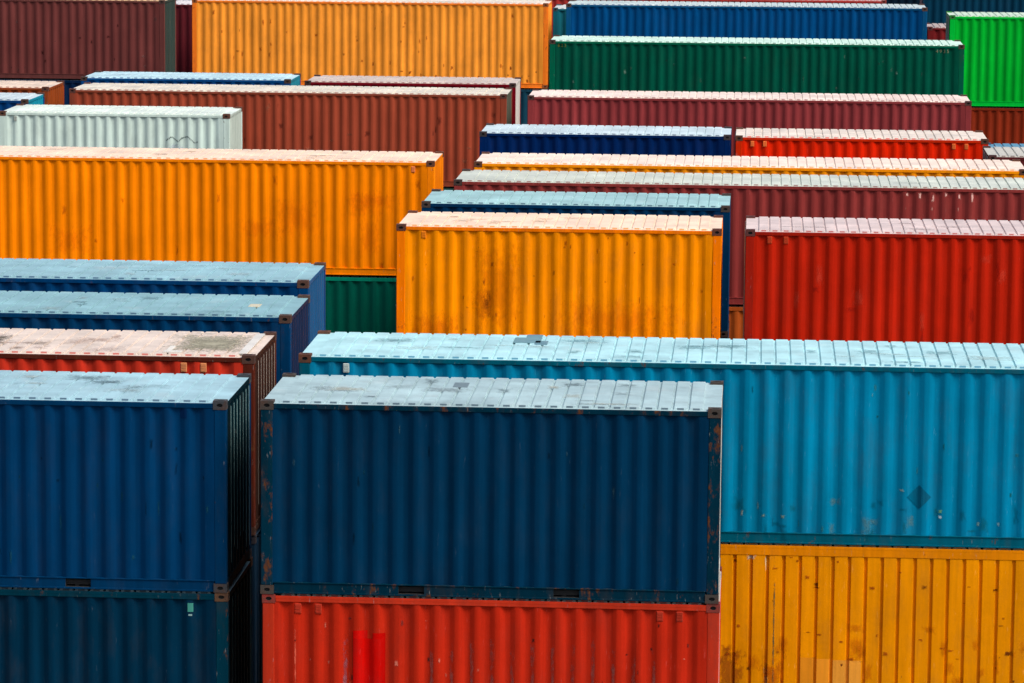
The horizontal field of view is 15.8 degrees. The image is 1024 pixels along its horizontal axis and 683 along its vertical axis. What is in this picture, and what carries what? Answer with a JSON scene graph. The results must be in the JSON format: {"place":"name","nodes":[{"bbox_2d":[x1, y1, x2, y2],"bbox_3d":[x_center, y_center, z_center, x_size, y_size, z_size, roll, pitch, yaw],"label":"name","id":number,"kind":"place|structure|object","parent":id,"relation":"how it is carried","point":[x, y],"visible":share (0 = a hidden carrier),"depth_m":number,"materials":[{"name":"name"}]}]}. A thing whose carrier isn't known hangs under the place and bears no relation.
{"place":"outdoors","nodes":[
{"label":"outdoors","id":0,"kind":"place"},
{"bbox_2d":[0,93,44,110],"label":"shipping container","id":1,"kind":"object","parent":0,"point":[9,100],"visible":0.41,"depth_m":100.44,"materials":[{"name":"metal"}]},
{"bbox_2d":[0,80,63,104],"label":"shipping container","id":2,"kind":"object","parent":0,"point":[53,91],"visible":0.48,"depth_m":103.77,"materials":[{"name":"metal"}]},
{"bbox_2d":[0,78,80,104],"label":"shipping container","id":3,"kind":"object","parent":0,"point":[71,83],"visible":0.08,"depth_m":120.05,"materials":[{"name":"metal"}]},
{"bbox_2d":[0,0,176,78],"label":"shipping container","id":4,"kind":"object","parent":3,"relation":"on","point":[63,39],"visible":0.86,"depth_m":119.75,"materials":[{"name":"metal"}]},
{"bbox_2d":[0,104,241,149],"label":"shipping container","id":5,"kind":"object","parent":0,"point":[34,125],"visible":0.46,"depth_m":96.29,"materials":[{"name":"metal"}]},
{"bbox_2d":[176,0,191,72],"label":"shipping container","id":6,"kind":"object","parent":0,"point":[183,35],"visible":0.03,"depth_m":129.90,"materials":[{"name":"metal"}]},
{"bbox_2d":[326,275,395,333],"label":"shipping container","id":7,"kind":"object","parent":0,"point":[361,303],"visible":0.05,"depth_m":82.83,"materials":[{"name":"metal"}]},
{"bbox_2d":[0,146,443,275],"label":"shipping container","id":8,"kind":"object","parent":7,"relation":"on","point":[338,212],"visible":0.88,"depth_m":82.77,"materials":[{"name":"metal"}]},
{"bbox_2d":[301,85,548,124],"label":"shipping container","id":9,"kind":"object","parent":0,"point":[525,92],"visible":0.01,"depth_m":125.93,"materials":[{"name":"metal"}]},
{"bbox_2d":[192,0,551,88],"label":"shipping container","id":10,"kind":"object","parent":9,"relation":"on","point":[308,39],"visible":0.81,"depth_m":125.95,"materials":[{"name":"metal"}]},
{"bbox_2d":[443,187,453,190],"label":"shipping container","id":11,"kind":"object","parent":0,"point":[448,188],"visible":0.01,"depth_m":102.41,"materials":[{"name":"metal"}]},
{"bbox_2d":[69,82,511,186],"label":"shipping container","id":12,"kind":"object","parent":11,"relation":"on","point":[450,122],"visible":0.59,"depth_m":102.38,"materials":[{"name":"metal"}]},
{"bbox_2d":[545,0,886,37],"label":"shipping container","id":13,"kind":"object","parent":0,"point":[562,2],"visible":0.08,"depth_m":131.62,"materials":[{"name":"metal"}]},
{"bbox_2d":[729,304,742,339],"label":"shipping container","id":14,"kind":"object","parent":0,"point":[735,321],"visible":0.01,"depth_m":78.89,"materials":[{"name":"metal"}]},
{"bbox_2d":[454,169,1023,304],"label":"shipping container","id":15,"kind":"object","parent":14,"relation":"on","point":[878,197],"visible":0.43,"depth_m":78.52,"materials":[{"name":"metal"}]},
{"bbox_2d":[566,0,927,40],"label":"shipping container","id":16,"kind":"object","parent":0,"point":[763,20],"visible":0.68,"depth_m":124.95,"materials":[{"name":"metal"}]},
{"bbox_2d":[474,152,1023,178],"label":"shipping container","id":17,"kind":"object","parent":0,"point":[770,165],"visible":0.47,"depth_m":81.88,"materials":[{"name":"metal"}]},
{"bbox_2d":[527,89,971,156],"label":"shipping container","id":18,"kind":"object","parent":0,"point":[821,111],"visible":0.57,"depth_m":101.73,"materials":[{"name":"metal"}]},
{"bbox_2d":[549,35,964,95],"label":"shipping container","id":19,"kind":"object","parent":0,"point":[776,65],"visible":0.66,"depth_m":108.81,"materials":[{"name":"metal"}]},
{"bbox_2d":[720,542,1023,682],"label":"shipping container","id":20,"kind":"object","parent":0,"point":[809,613],"visible":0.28,"depth_m":52.25,"materials":[{"name":"metal"}]},
{"bbox_2d":[299,330,1023,548],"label":"shipping container","id":21,"kind":"object","parent":20,"relation":"on","point":[877,443],"visible":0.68,"depth_m":52.00,"materials":[{"name":"metal"}]},
{"bbox_2d":[887,0,919,4],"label":"shipping container","id":22,"kind":"object","parent":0,"point":[905,2],"visible":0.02,"depth_m":135.49,"materials":[{"name":"metal"}]},
{"bbox_2d":[920,0,1023,23],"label":"shipping container","id":23,"kind":"object","parent":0,"point":[937,10],"visible":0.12,"depth_m":131.89,"materials":[{"name":"metal"}]},
{"bbox_2d":[971,106,1023,143],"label":"shipping container","id":24,"kind":"object","parent":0,"point":[1000,124],"visible":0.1,"depth_m":118.19,"materials":[{"name":"metal"}]},
{"bbox_2d":[946,11,1023,106],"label":"shipping container","id":25,"kind":"object","parent":24,"relation":"on","point":[993,42],"visible":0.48,"depth_m":117.90,"materials":[{"name":"metal"}]},
{"bbox_2d":[946,14,947,39],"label":"door","id":26,"kind":"structure","parent":25,"relation":"in","point":[946,14],"depth_m":119.37,"materials":[{"name":"paint"}]},
{"bbox_2d":[947,16,949,39],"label":"door","id":27,"kind":"structure","parent":25,"relation":"in","point":[948,16],"depth_m":118.26,"materials":[{"name":"paint"}]},
{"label":"shipping container","id":28,"kind":"object","parent":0,"visible":0},
{"bbox_2d":[927,23,945,40],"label":"shipping container","id":29,"kind":"object","parent":28,"relation":"on","point":[935,31],"visible":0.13,"depth_m":124.65,"materials":[{"name":"metal"}]},
{"label":"ground","id":30,"kind":"structure","parent":0,"visible":0},
{"bbox_3d":[-0.229,7.087,50.498,6.058,2.624,2.438,1,8,4],"label":"shipping container","id":31,"kind":"object","parent":30,"relation":"on","visible":0},
{"bbox_2d":[262,566,721,682],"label":"shipping container","id":32,"kind":"object","parent":31,"relation":"on","point":[316,638],"visible":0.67,"depth_m":48.84,"materials":[{"name":"metal"}]},
{"bbox_2d":[260,373,723,603],"bbox_3d":[-0.231,1.936,49.734,6.084,2.593,2.438,1,8,4],"label":"shipping container","id":33,"kind":"object","parent":32,"relation":"on","point":[553,489],"visible":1,"depth_m":48.58,"materials":[{"name":"metal"}]},
{"bbox_3d":[-6.628,6.441,54.588,6.058,2.625,2.438,1,8,4],"label":"shipping container","id":34,"kind":"object","parent":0,"visible":0},
{"bbox_2d":[251,525,262,682],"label":"shipping container","id":35,"kind":"object","parent":34,"relation":"on","point":[256,618],"visible":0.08,"depth_m":53.03,"materials":[{"name":"metal"}]},
{"bbox_2d":[0,328,276,534],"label":"shipping container","id":36,"kind":"object","parent":35,"relation":"on","point":[138,351],"visible":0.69,"depth_m":52.77,"materials":[{"name":"metal"}]},
{"bbox_3d":[-6.752,6.960,51.240,6.058,2.557,2.438,1,8,4],"label":"shipping container","id":37,"kind":"object","parent":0,"visible":0},
{"bbox_2d":[0,556,252,682],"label":"shipping container","id":38,"kind":"object","parent":37,"relation":"on","point":[54,635],"visible":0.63,"depth_m":49.51,"materials":[{"name":"metal"}]},
{"bbox_2d":[0,370,251,592],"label":"shipping container","id":39,"kind":"object","parent":38,"relation":"on","point":[122,481],"visible":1,"depth_m":49.25,"materials":[{"name":"metal"}]},
{"bbox_3d":[-6.237,5.419,61.315,6.058,2.723,2.438,1,8,4],"label":"shipping container","id":40,"kind":"object","parent":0,"visible":0},
{"bbox_3d":[-6.215,2.720,60.924,6.058,2.723,2.438,1,8,4],"label":"shipping container","id":41,"kind":"object","parent":40,"relation":"on","visible":0},
{"bbox_2d":[0,258,325,342],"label":"shipping container","id":42,"kind":"object","parent":41,"relation":"on","point":[163,277],"visible":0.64,"depth_m":59.57,"materials":[{"name":"metal"}]},
{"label":"shipping container","id":43,"kind":"object","parent":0,"visible":0},
{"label":"shipping container","id":44,"kind":"object","parent":43,"relation":"on","visible":0},
{"bbox_2d":[396,210,722,338],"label":"shipping container","id":45,"kind":"object","parent":44,"relation":"on","point":[574,275],"visible":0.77,"depth_m":68.82,"materials":[{"name":"metal"}]},
{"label":"shipping container","id":46,"kind":"object","parent":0,"visible":0},
{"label":"shipping container","id":47,"kind":"object","parent":46,"relation":"on","visible":0},
{"bbox_2d":[743,215,1023,344],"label":"shipping container","id":48,"kind":"object","parent":47,"relation":"on","point":[890,280],"visible":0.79,"depth_m":68.45,"materials":[{"name":"metal"}]},
{"bbox_2d":[743,227,745,338],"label":"door","id":49,"kind":"structure","parent":48,"relation":"in","point":[745,227],"depth_m":68.99,"materials":[{"name":"paint"}]},
{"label":"shipping container","id":50,"kind":"object","parent":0,"visible":0},
{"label":"shipping container","id":51,"kind":"object","parent":50,"relation":"on","visible":0},
{"bbox_2d":[421,189,730,336],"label":"shipping container","id":52,"kind":"object","parent":51,"relation":"on","point":[570,203],"visible":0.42,"depth_m":72.61,"materials":[{"name":"metal"}]},
{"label":"shipping container","id":53,"kind":"object","parent":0,"visible":0},
{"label":"shipping container","id":54,"kind":"object","parent":53,"relation":"on","visible":0},
{"bbox_2d":[983,146,1023,165],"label":"shipping container","id":55,"kind":"object","parent":54,"relation":"on","point":[999,153],"visible":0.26,"depth_m":85.57,"materials":[{"name":"metal"}]},
{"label":"shipping container","id":56,"kind":"object","parent":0,"visible":0},
{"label":"shipping container","id":57,"kind":"object","parent":56,"relation":"on","visible":0},
{"bbox_2d":[988,143,1023,147],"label":"shipping container","id":58,"kind":"object","parent":57,"relation":"on","point":[1005,145],"visible":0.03,"depth_m":90.17,"materials":[{"name":"metal"}]},
{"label":"shipping container","id":59,"kind":"object","parent":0,"visible":0},
{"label":"shipping container","id":60,"kind":"object","parent":59,"relation":"on","visible":0},
{"bbox_2d":[479,123,731,156],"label":"shipping container","id":61,"kind":"object","parent":60,"relation":"on","point":[602,139],"visible":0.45,"depth_m":88.95,"materials":[{"name":"metal"}]},
{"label":"shipping container","id":62,"kind":"object","parent":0,"visible":0},
{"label":"shipping container","id":63,"kind":"object","parent":62,"relation":"on","visible":0},
{"bbox_2d":[734,127,988,159],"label":"shipping container","id":64,"kind":"object","parent":63,"relation":"on","point":[857,143],"visible":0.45,"depth_m":88.79,"materials":[{"name":"metal"}]},
{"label":"shipping container","id":65,"kind":"object","parent":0,"visible":0},
{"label":"shipping container","id":66,"kind":"object","parent":65,"relation":"on","visible":0},
{"bbox_2d":[81,71,300,85],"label":"shipping container","id":67,"kind":"object","parent":66,"relation":"on","point":[260,79],"visible":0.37,"depth_m":106.12,"materials":[{"name":"metal"}]},
{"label":"shipping container","id":68,"kind":"object","parent":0,"visible":0},
{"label":"shipping container","id":69,"kind":"object","parent":68,"relation":"on","visible":0},
{"bbox_2d":[305,75,520,124],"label":"shipping container","id":70,"kind":"object","parent":69,"relation":"on","point":[514,84],"visible":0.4,"depth_m":105.95,"materials":[{"name":"metal"}]},
{"bbox_3d":[-6.294,3.275,57.585,6.058,2.676,2.438,1,8,4],"label":"shipping container","id":71,"kind":"object","parent":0,"visible":0},
{"bbox_2d":[0,291,309,384],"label":"shipping container","id":72,"kind":"object","parent":71,"relation":"on","point":[286,318],"visible":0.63,"depth_m":56.06,"materials":[{"name":"metal"}]},
{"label":"shipping container","id":73,"kind":"object","parent":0,"visible":0},
{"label":"shipping container","id":74,"kind":"object","parent":73,"relation":"on","visible":0},
{"bbox_2d":[553,4,565,36],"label":"shipping container","id":75,"kind":"object","parent":74,"relation":"on","point":[559,19],"visible":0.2,"depth_m":128.83,"materials":[{"name":"metal"}]}
]}

